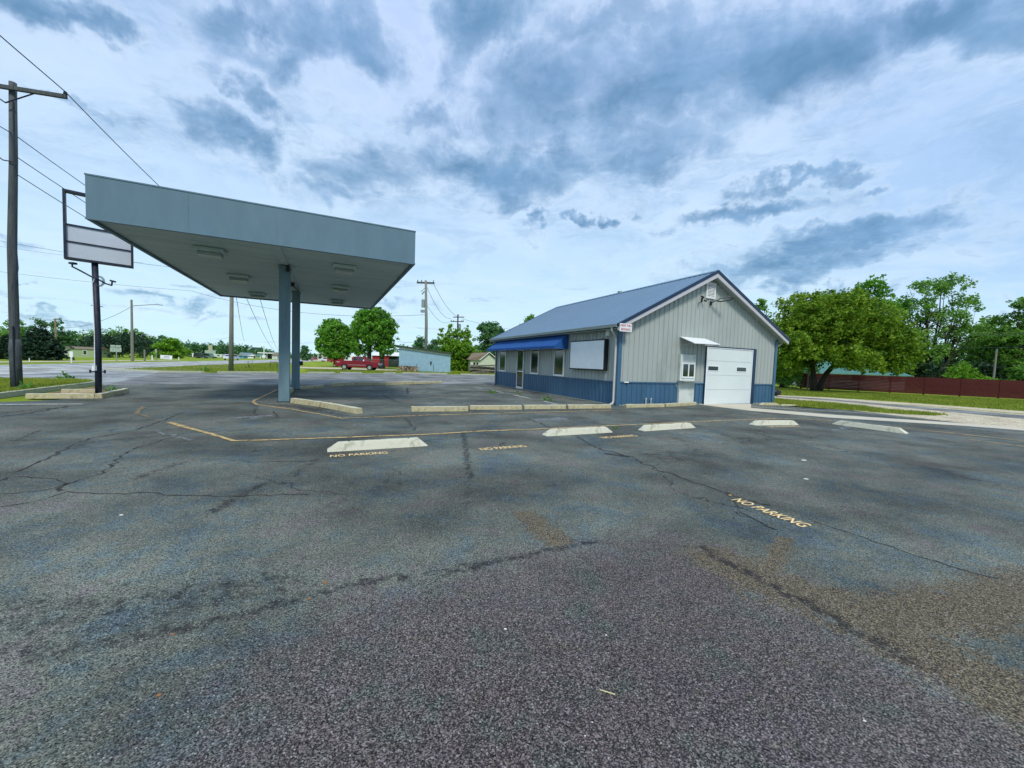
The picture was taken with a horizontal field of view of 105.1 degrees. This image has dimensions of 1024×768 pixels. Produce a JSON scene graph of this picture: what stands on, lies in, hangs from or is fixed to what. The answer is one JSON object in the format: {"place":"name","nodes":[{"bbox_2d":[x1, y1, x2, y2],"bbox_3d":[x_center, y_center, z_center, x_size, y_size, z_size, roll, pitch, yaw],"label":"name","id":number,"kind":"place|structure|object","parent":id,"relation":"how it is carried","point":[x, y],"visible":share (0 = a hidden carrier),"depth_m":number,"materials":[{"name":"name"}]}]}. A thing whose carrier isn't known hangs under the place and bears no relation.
{"place":"outdoors","nodes":[
{"label":"outdoors","id":0,"kind":"place"},
{"bbox_2d":[61,389,94,392],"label":"parking block","id":1,"kind":"structure","parent":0,"point":[77,390],"depth_m":14.02,"materials":[{"name":"concrete"}]},
{"bbox_2d":[0,360,166,362],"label":"gravel track","id":2,"kind":"structure","parent":0,"point":[82,361],"depth_m":47.91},
{"bbox_2d":[107,372,494,384],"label":"side street","id":3,"kind":"structure","parent":0,"point":[160,378],"depth_m":28.55,"materials":[{"name":"grey asphalt"}]},
{"bbox_2d":[106,368,493,374],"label":"street kerb","id":4,"kind":"structure","parent":3,"relation":"on","point":[259,371],"depth_m":33.20,"materials":[{"name":"concrete"}]},
{"bbox_2d":[413,381,441,383],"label":"parking block","id":5,"kind":"structure","parent":3,"relation":"on","point":[426,382],"depth_m":27.13,"materials":[{"name":"concrete"}]},
{"bbox_2d":[300,367,396,370],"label":"gravel track","id":6,"kind":"structure","parent":0,"point":[341,368],"depth_m":56.89,"materials":[{"name":"gravel"}]},
{"bbox_2d":[334,357,382,370],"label":"pickup truck","id":7,"kind":"object","parent":6,"relation":"on","point":[365,362],"visible":1,"depth_m":52.17,"materials":[{"name":"red paint"}]},
{"bbox_2d":[303,369,494,374],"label":"grass","id":8,"kind":"structure","parent":0,"point":[357,370],"depth_m":49.27,"materials":[{"name":"green plant"}]},
{"bbox_2d":[0,352,1022,422],"bbox_3d":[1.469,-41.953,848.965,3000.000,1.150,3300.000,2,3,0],"label":"ground","id":9,"kind":"structure","parent":0,"point":[187,358],"depth_m":52.69,"materials":[{"name":"green plant"}]},
{"bbox_2d":[0,334,8,358],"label":"conifer","id":10,"kind":"object","parent":9,"relation":"on","point":[4,340],"visible":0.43,"depth_m":49.74,"materials":[{"name":"green plant"}]},
{"bbox_2d":[0,319,30,341],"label":"leafy tree","id":11,"kind":"object","parent":9,"relation":"on","point":[7,329],"visible":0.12,"depth_m":77.73,"materials":[{"name":"green plant"}]},
{"bbox_2d":[20,317,49,333],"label":"leafy tree","id":12,"kind":"object","parent":9,"relation":"on","point":[40,322],"visible":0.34,"depth_m":81.39,"materials":[{"name":"green plant"}]},
{"bbox_2d":[4,327,75,360],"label":"conifer","id":13,"kind":"object","parent":9,"relation":"on","point":[42,344],"visible":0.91,"depth_m":49.67,"materials":[{"name":"green plant"}]},
{"bbox_2d":[41,318,80,350],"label":"leafy tree","id":14,"kind":"object","parent":9,"relation":"on","point":[66,338],"visible":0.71,"depth_m":83.63,"materials":[{"name":"green plant"}]},
{"bbox_2d":[0,371,157,384],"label":"driveway apron","id":15,"kind":"object","parent":9,"relation":"on","point":[112,377],"visible":0.39,"depth_m":23.39,"materials":[{"name":"concrete"}]},
{"bbox_2d":[64,346,110,357],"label":"mobile home","id":16,"kind":"object","parent":9,"relation":"on","point":[85,352],"visible":0.67,"depth_m":119.95,"materials":[{"name":"green"}]},
{"bbox_2d":[0,326,183,357],"bbox_3d":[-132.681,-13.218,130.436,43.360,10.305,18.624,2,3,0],"label":"woods","id":17,"kind":"object","parent":9,"relation":"on","point":[123,342],"visible":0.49,"depth_m":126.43,"materials":[{"name":"green plant"}]},
{"bbox_2d":[110,345,121,360],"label":"route sign","id":18,"kind":"object","parent":9,"relation":"on","point":[113,348],"visible":0.94,"depth_m":54.99,"materials":[{"name":"metal"}]},
{"bbox_2d":[130,300,162,360],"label":"street lamp","id":19,"kind":"object","parent":9,"relation":"on","point":[131,331],"visible":0.91,"depth_m":57.65,"materials":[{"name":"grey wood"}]},
{"bbox_2d":[0,359,310,374],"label":"highway","id":20,"kind":"structure","parent":9,"relation":"on","point":[34,368],"depth_m":37.66,"materials":[{"name":"grey asphalt"}]},
{"bbox_2d":[152,335,167,351],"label":"leafy tree","id":21,"kind":"object","parent":9,"relation":"on","point":[158,339],"visible":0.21,"depth_m":110.54,"materials":[{"name":"green plant"}]},
{"bbox_2d":[149,337,192,358],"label":"leafy tree","id":22,"kind":"object","parent":9,"relation":"on","point":[170,346],"visible":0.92,"depth_m":103.86,"materials":[{"name":"green plant"}]},
{"bbox_2d":[122,362,278,372],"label":"grass","id":23,"kind":"structure","parent":9,"relation":"on","point":[264,366],"depth_m":41.55,"materials":[{"name":"green plant"}]},
{"bbox_2d":[205,345,215,353],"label":"roadside sign","id":24,"kind":"object","parent":9,"relation":"on","point":[210,349],"visible":0.64,"depth_m":189.65,"materials":[{"name":"beige"}]},
{"bbox_2d":[179,340,276,357],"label":"woods","id":25,"kind":"object","parent":9,"relation":"on","point":[220,348],"visible":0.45,"depth_m":223.17,"materials":[{"name":"green plant"}]},
{"bbox_2d":[228,297,233,370],"bbox_3d":[-25.882,-6.293,36.102,3.002,10.403,0.399,1,3,-18],"label":"utility pole","id":26,"kind":"object","parent":9,"relation":"on","point":[231,336],"visible":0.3,"depth_m":36.08,"materials":[{"name":"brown wood"}]},
{"bbox_2d":[239,352,253,357],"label":"blue house","id":27,"kind":"structure","parent":9,"relation":"on","point":[243,355],"depth_m":190.95,"materials":[{"name":"blue"}]},
{"bbox_2d":[257,352,274,358],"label":"station canopy","id":28,"kind":"object","parent":9,"relation":"on","point":[268,355],"visible":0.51,"depth_m":178.74,"materials":[{"name":"white paint"}]},
{"bbox_2d":[300,345,312,360],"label":"leafy tree","id":29,"kind":"object","parent":9,"relation":"on","point":[304,354],"visible":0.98,"depth_m":149.09,"materials":[{"name":"green plant"}]},
{"bbox_2d":[314,318,354,366],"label":"dense round tree","id":30,"kind":"object","parent":9,"relation":"on","point":[333,339],"visible":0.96,"depth_m":66.42,"materials":[{"name":"green plant"}]},
{"bbox_2d":[349,306,399,368],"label":"dense round tree","id":31,"kind":"object","parent":9,"relation":"on","point":[369,327],"visible":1,"depth_m":64.53,"materials":[{"name":"green plant"}]},
{"bbox_2d":[372,352,398,366],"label":"red barn","id":32,"kind":"structure","parent":9,"relation":"on","point":[376,356],"depth_m":83.92,"materials":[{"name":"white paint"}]},
{"bbox_2d":[389,355,398,366],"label":"dark bay","id":33,"kind":"object","parent":32,"relation":"attached to","point":[391,359],"visible":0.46,"depth_m":82.41,"materials":[{"name":"black glass"}]},
{"bbox_2d":[398,366,417,371],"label":"woodpile","id":34,"kind":"object","parent":9,"relation":"on","point":[405,368],"visible":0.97,"depth_m":54.13,"materials":[{"name":"brown wood"}]},
{"bbox_2d":[411,335,423,348],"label":"leafy tree","id":35,"kind":"object","parent":9,"relation":"on","point":[419,344],"visible":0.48,"depth_m":84.02,"materials":[{"name":"green plant"}]},
{"bbox_2d":[394,345,450,371],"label":"shed","id":36,"kind":"structure","parent":9,"relation":"on","point":[425,360],"depth_m":55.79,"materials":[{"name":"blue metal"}]},
{"bbox_2d":[417,280,434,348],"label":"utility pole","id":37,"kind":"object","parent":9,"relation":"on","point":[424,304],"visible":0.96,"depth_m":61.31,"materials":[{"name":"brown wood"}]},
{"bbox_2d":[421,338,440,350],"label":"leafy tree","id":38,"kind":"object","parent":9,"relation":"on","point":[435,347],"visible":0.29,"depth_m":78.84,"materials":[{"name":"green plant"}]},
{"bbox_2d":[451,314,463,339],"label":"utility pole","id":39,"kind":"object","parent":9,"relation":"on","point":[458,321],"visible":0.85,"depth_m":94.22,"materials":[{"name":"brown wood"}]},
{"bbox_2d":[436,323,482,370],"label":"tree","id":40,"kind":"object","parent":9,"relation":"on","point":[463,350],"visible":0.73,"depth_m":69.11,"materials":[{"name":"plant"}]},
{"bbox_2d":[466,352,494,371],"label":"gabled house","id":41,"kind":"structure","parent":9,"relation":"on","point":[487,358],"depth_m":66.51,"materials":[{"name":"beige"}]},
{"bbox_2d":[469,365,494,372],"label":"log heap","id":42,"kind":"object","parent":9,"relation":"on","point":[476,368],"visible":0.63,"depth_m":55.00,"materials":[{"name":"brown wood"}]},
{"bbox_2d":[472,320,504,355],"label":"leafy tree","id":43,"kind":"object","parent":9,"relation":"on","point":[488,330],"visible":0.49,"depth_m":82.83,"materials":[{"name":"green plant"}]},
{"bbox_2d":[0,384,1023,767],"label":"parking lot","id":44,"kind":"structure","parent":9,"relation":"on","point":[676,598],"depth_m":2.82,"materials":[{"name":"grey asphalt"}]},
{"bbox_2d":[0,378,94,398],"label":"island kerb","id":45,"kind":"structure","parent":44,"relation":"on","point":[14,393],"depth_m":14.13,"materials":[{"name":"concrete"}]},
{"bbox_2d":[25,393,96,398],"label":"parking block","id":46,"kind":"structure","parent":44,"relation":"on","point":[59,395],"depth_m":12.29,"materials":[{"name":"concrete"}]},
{"bbox_2d":[62,188,133,392],"bbox_3d":[-13.428,-2.787,12.754,1.601,6.501,0.829,0,3,-29],"label":"pole sign","id":47,"kind":"object","parent":44,"relation":"on","point":[94,247],"visible":0.96,"depth_m":12.70,"materials":[{"name":"metal"}]},
{"bbox_2d":[94,388,128,398],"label":"parking block","id":48,"kind":"structure","parent":44,"relation":"on","point":[110,393],"depth_m":13.40,"materials":[{"name":"concrete"}]},
{"bbox_2d":[133,406,149,416],"bbox_3d":[-9.715,0.716,10.270,2.427,0.001,0.343,5,4,45],"label":"painted line","id":49,"kind":"object","parent":44,"relation":"on","point":[137,411],"visible":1,"depth_m":10.07,"materials":[{"name":"yellow paint"}]},
{"bbox_2d":[167,422,194,429],"bbox_3d":[-7.167,0.898,8.474,1.386,0.001,0.114,4,4,33],"label":"painted line","id":50,"kind":"object","parent":44,"relation":"on","point":[180,425],"visible":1,"depth_m":8.47,"materials":[{"name":"yellow paint"}]},
{"bbox_2d":[84,173,415,401],"bbox_3d":[-9.424,-2.447,16.864,7.644,5.672,13.277,1,3,-25],"label":"fuel canopy","id":51,"kind":"object","parent":44,"relation":"on","point":[236,248],"visible":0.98,"depth_m":11.72,"materials":[{"name":"grey metal"}]},
{"bbox_2d":[290,398,322,406],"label":"parking block","id":52,"kind":"structure","parent":44,"relation":"on","point":[300,401],"depth_m":12.84,"materials":[{"name":"concrete"}]},
{"bbox_2d":[300,385,323,388],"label":"parking block","id":53,"kind":"structure","parent":44,"relation":"on","point":[311,386],"depth_m":19.69,"materials":[{"name":"concrete"}]},
{"bbox_2d":[329,382,351,386],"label":"parking block","id":54,"kind":"structure","parent":44,"relation":"on","point":[340,384],"depth_m":21.90,"materials":[{"name":"concrete"}]},
{"bbox_2d":[321,402,362,413],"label":"parking block","id":55,"kind":"structure","parent":44,"relation":"on","point":[343,408],"depth_m":11.69,"materials":[{"name":"concrete"}]},
{"bbox_2d":[353,382,383,385],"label":"parking block","id":56,"kind":"structure","parent":44,"relation":"on","point":[370,383],"depth_m":23.32,"materials":[{"name":"concrete"}]},
{"bbox_2d":[327,437,427,451],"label":"parking block","id":57,"kind":"structure","parent":44,"relation":"on","point":[342,446],"depth_m":6.93,"materials":[{"name":"white paint"}]},
{"bbox_2d":[384,381,413,384],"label":"parking block","id":58,"kind":"structure","parent":44,"relation":"on","point":[399,383],"depth_m":24.92,"materials":[{"name":"concrete"}]},
{"bbox_2d":[252,390,601,417],"bbox_3d":[-4.251,0.746,13.379,15.172,0.001,6.169,3,3,14],"label":"painted line","id":59,"kind":"object","parent":44,"relation":"on","point":[253,401],"visible":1,"depth_m":12.16,"materials":[{"name":"yellow paint"}]},
{"bbox_2d":[411,406,467,411],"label":"parking block","id":60,"kind":"structure","parent":44,"relation":"on","point":[439,408],"depth_m":12.38,"materials":[{"name":"concrete"}]},
{"bbox_2d":[469,405,521,409],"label":"parking block","id":61,"kind":"structure","parent":44,"relation":"on","point":[495,407],"depth_m":13.38,"materials":[{"name":"concrete"}]},
{"bbox_2d":[523,405,565,408],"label":"parking block","id":62,"kind":"structure","parent":44,"relation":"on","point":[544,406],"depth_m":14.07,"materials":[{"name":"concrete"}]},
{"bbox_2d":[542,426,612,436],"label":"parking block","id":63,"kind":"structure","parent":44,"relation":"on","point":[574,431],"depth_m":9.11,"materials":[{"name":"white paint"}]},
{"bbox_2d":[567,404,610,408],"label":"parking block","id":64,"kind":"structure","parent":44,"relation":"on","point":[591,406],"depth_m":14.79,"materials":[{"name":"concrete"}]},
{"bbox_2d":[489,270,789,405],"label":"metal building","id":65,"kind":"structure","parent":44,"relation":"on","point":[714,337],"depth_m":18.52,"materials":[{"name":"grey metal"}]},
{"bbox_2d":[499,350,505,371],"bbox_3d":[-0.650,-1.619,27.478,0.055,1.470,1.100,1,3,-24],"label":"window","id":66,"kind":"structure","parent":65,"relation":"in","point":[502,360],"depth_m":27.51,"materials":[{"name":"glass"}]},
{"bbox_2d":[516,350,524,388],"bbox_3d":[0.515,-0.942,24.875,0.055,2.470,0.980,1,3,-24],"label":"glass door","id":67,"kind":"structure","parent":65,"relation":"in","point":[520,354],"depth_m":24.83,"materials":[{"name":"white paint"}]},
{"bbox_2d":[487,334,568,351],"bbox_3d":[0.531,-2.456,23.961,0.792,0.792,9.570,1,3,-24],"label":"fabric awning","id":68,"kind":"object","parent":65,"relation":"attached to","point":[556,342],"visible":0.88,"depth_m":22.18,"materials":[{"name":"fabric"}]},
{"bbox_2d":[530,349,538,373],"bbox_3d":[1.336,-1.320,23.060,0.055,1.470,1.010,1,3,-24],"label":"window","id":69,"kind":"structure","parent":65,"relation":"in","point":[534,361],"depth_m":23.07,"materials":[{"name":"clear glass"}]},
{"bbox_2d":[553,348,564,376],"bbox_3d":[2.462,-1.149,20.552,0.055,1.470,1.020,1,3,-24],"label":"window","id":70,"kind":"structure","parent":65,"relation":"in","point":[559,354],"depth_m":20.51,"materials":[{"name":"glass"}]},
{"bbox_2d":[569,339,608,370],"bbox_3d":[3.485,-1.365,18.075,0.202,1.430,2.740,1,3,-24],"label":"sign cabinet","id":71,"kind":"object","parent":65,"relation":"attached to","point":[588,354],"visible":1,"depth_m":17.77,"materials":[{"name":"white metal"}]},
{"bbox_2d":[619,323,631,331],"bbox_3d":[4.586,-2.278,15.847,0.620,0.320,0.064,1,3,-24],"label":"entrance sign","id":72,"kind":"object","parent":65,"relation":"attached to","point":[624,327],"visible":1,"depth_m":15.82,"materials":[{"name":"white paint"}]},
{"bbox_2d":[705,348,751,403],"bbox_3d":[10.537,-0.352,19.037,3.150,2.660,0.056,1,3,-24],"label":"garage door","id":73,"kind":"structure","parent":65,"relation":"in","point":[728,379],"depth_m":19.00,"materials":[{"name":"white metal"}]},
{"bbox_2d":[624,404,663,407],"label":"parking block","id":74,"kind":"structure","parent":44,"relation":"on","point":[641,405],"depth_m":15.87,"materials":[{"name":"concrete"}]},
{"bbox_2d":[638,423,695,430],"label":"parking block","id":75,"kind":"structure","parent":44,"relation":"on","point":[657,427],"depth_m":10.29,"materials":[{"name":"white paint"}]},
{"bbox_2d":[664,402,696,406],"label":"parking block","id":76,"kind":"structure","parent":44,"relation":"on","point":[679,404],"depth_m":17.06,"materials":[{"name":"concrete"}]},
{"bbox_2d":[732,498,810,526],"bbox_3d":[2.943,1.462,4.499,0.170,0.001,0.848,1,3,-20],"label":"road lettering","id":77,"kind":"object","parent":44,"relation":"on","point":[778,516],"visible":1,"depth_m":4.43,"materials":[{"name":"beige paint"}]},
{"bbox_2d":[749,420,798,425],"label":"parking block","id":78,"kind":"structure","parent":44,"relation":"on","point":[770,422],"depth_m":11.92,"materials":[{"name":"white paint"}]},
{"bbox_2d":[700,404,1023,429],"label":"concrete strip","id":79,"kind":"object","parent":44,"relation":"on","point":[742,406],"visible":1,"depth_m":15.00,"materials":[{"name":"grey concrete"}]},
{"bbox_2d":[833,421,908,433],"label":"parking block","id":80,"kind":"structure","parent":44,"relation":"on","point":[874,427],"depth_m":11.77,"materials":[{"name":"white paint"}]},
{"bbox_2d":[754,298,772,319],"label":"leafy tree","id":81,"kind":"object","parent":9,"relation":"on","point":[762,306],"visible":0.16,"depth_m":57.26,"materials":[{"name":"green plant"}]},
{"bbox_2d":[775,360,819,387],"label":"leafy tree","id":82,"kind":"object","parent":9,"relation":"on","point":[783,382],"visible":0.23,"depth_m":42.91,"materials":[{"name":"green plant"}]},
{"bbox_2d":[770,287,930,391],"bbox_3d":[30.071,-3.938,35.937,15.706,9.820,7.531,2,3,0],"label":"spreading tree","id":83,"kind":"object","parent":9,"relation":"on","point":[848,317],"visible":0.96,"depth_m":34.56,"materials":[{"name":"green plant"}]},
{"bbox_2d":[850,274,913,357],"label":"leafy tree","id":84,"kind":"object","parent":9,"relation":"on","point":[880,287],"visible":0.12,"depth_m":57.90,"materials":[{"name":"green plant"}]},
{"bbox_2d":[774,395,1023,427],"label":"gravel drive","id":85,"kind":"structure","parent":9,"relation":"on","point":[982,419],"depth_m":17.74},
{"bbox_2d":[776,396,1023,418],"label":"drive lane","id":86,"kind":"structure","parent":9,"relation":"on","point":[978,413],"depth_m":20.24,"materials":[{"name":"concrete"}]},
{"bbox_2d":[873,324,935,376],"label":"leafy tree","id":87,"kind":"object","parent":9,"relation":"on","point":[921,364],"visible":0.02,"depth_m":56.52,"materials":[{"name":"green plant"}]},
{"bbox_2d":[797,373,1023,398],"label":"board fence","id":88,"kind":"object","parent":9,"relation":"on","point":[957,387],"visible":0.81,"depth_m":37.83,"materials":[{"name":"red wood"}]},
{"bbox_2d":[870,323,1021,376],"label":"woods","id":89,"kind":"object","parent":9,"relation":"on","point":[961,352],"visible":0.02,"depth_m":66.27,"materials":[{"name":"green plant"}]},
{"bbox_2d":[896,271,1000,377],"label":"airy tree","id":90,"kind":"object","parent":9,"relation":"on","point":[939,288],"visible":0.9,"depth_m":54.82,"materials":[{"name":"green plant"}]},
{"bbox_2d":[906,359,1023,390],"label":"woods","id":91,"kind":"object","parent":9,"relation":"on","point":[934,370],"visible":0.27,"depth_m":53.90,"materials":[{"name":"green plant"}]},
{"bbox_2d":[941,361,999,387],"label":"bush","id":92,"kind":"object","parent":9,"relation":"on","point":[961,370],"visible":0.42,"depth_m":46.30,"materials":[{"name":"green plant"}]},
{"bbox_2d":[954,315,1023,387],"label":"leafy tree","id":93,"kind":"object","parent":9,"relation":"on","point":[986,356],"visible":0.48,"depth_m":56.73,"materials":[{"name":"green plant"}]},
{"bbox_2d":[992,349,997,378],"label":"utility pole","id":94,"kind":"object","parent":9,"relation":"on","point":[995,361],"visible":0.65,"depth_m":47.78,"materials":[{"name":"grey wood"}]},
{"bbox_2d":[976,296,1023,375],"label":"leafy tree","id":95,"kind":"object","parent":9,"relation":"on","point":[1008,336],"visible":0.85,"depth_m":53.89,"materials":[{"name":"green plant"}]},
{"bbox_2d":[995,365,1023,393],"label":"bush","id":96,"kind":"object","parent":9,"relation":"on","point":[1019,376],"visible":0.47,"depth_m":46.92,"materials":[{"name":"green plant"}]},
{"bbox_2d":[0,0,1023,376],"label":"sky","id":97,"kind":"structure","parent":0,"point":[540,156],"materials":[{"name":"blue"}]},
{"bbox_2d":[794,361,910,388],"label":"green roof house","id":98,"kind":"structure","parent":0,"point":[842,371],"depth_m":49.19,"materials":[{"name":"white paint"}]},
{"bbox_2d":[770,397,946,415],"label":"grass","id":99,"kind":"structure","parent":0,"point":[826,404],"depth_m":18.95,"materials":[{"name":"green plant"}]},
{"bbox_2d":[777,388,1023,410],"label":"grass","id":100,"kind":"structure","parent":0,"point":[1003,403],"depth_m":29.64,"materials":[{"name":"green plant"}]},
{"bbox_2d":[923,333,983,333],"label":"overhead wire","id":101,"kind":"object","parent":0,"point":[955,333],"visible":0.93,"depth_m":47.63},
{"label":"grass island","id":102,"kind":"structure","parent":0,"visible":0},
{"bbox_2d":[11,380,35,388],"bbox_3d":[-17.014,0.136,13.663,0.908,0.544,0.366,2,3,0],"label":"weed","id":103,"kind":"object","parent":102,"relation":"on","point":[24,386],"visible":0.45,"depth_m":13.63,"materials":[{"name":"green plant"}]},
{"bbox_2d":[0,81,67,387],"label":"utility pole","id":104,"kind":"object","parent":102,"relation":"on","point":[14,343],"visible":0.9,"depth_m":13.64,"materials":[{"name":"brown wood"}]},
{"bbox_2d":[0,35,64,90],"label":"overhead wire","id":105,"kind":"object","parent":104,"relation":"attached to","point":[31,62],"visible":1,"depth_m":12.30,"materials":[{"name":"black metal"}]},
{"bbox_2d":[18,137,83,184],"bbox_3d":[-21.377,-9.175,24.727,0.025,0.577,23.929,1,3,-21],"label":"overhead wire","id":106,"kind":"object","parent":104,"relation":"attached to","point":[50,160],"visible":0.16,"depth_m":15.10,"materials":[{"name":"black metal"}]},
{"bbox_2d":[68,94,158,185],"bbox_3d":[-19.996,-10.655,25.049,0.031,0.745,24.124,1,3,-21],"label":"overhead wire","id":107,"kind":"object","parent":104,"relation":"attached to","point":[111,138],"visible":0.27,"depth_m":16.30,"materials":[{"name":"black metal"}]},
{"bbox_2d":[0,377,93,391],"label":"grass","id":108,"kind":"structure","parent":102,"relation":"on","point":[38,382],"depth_m":16.14,"materials":[{"name":"green plant"}]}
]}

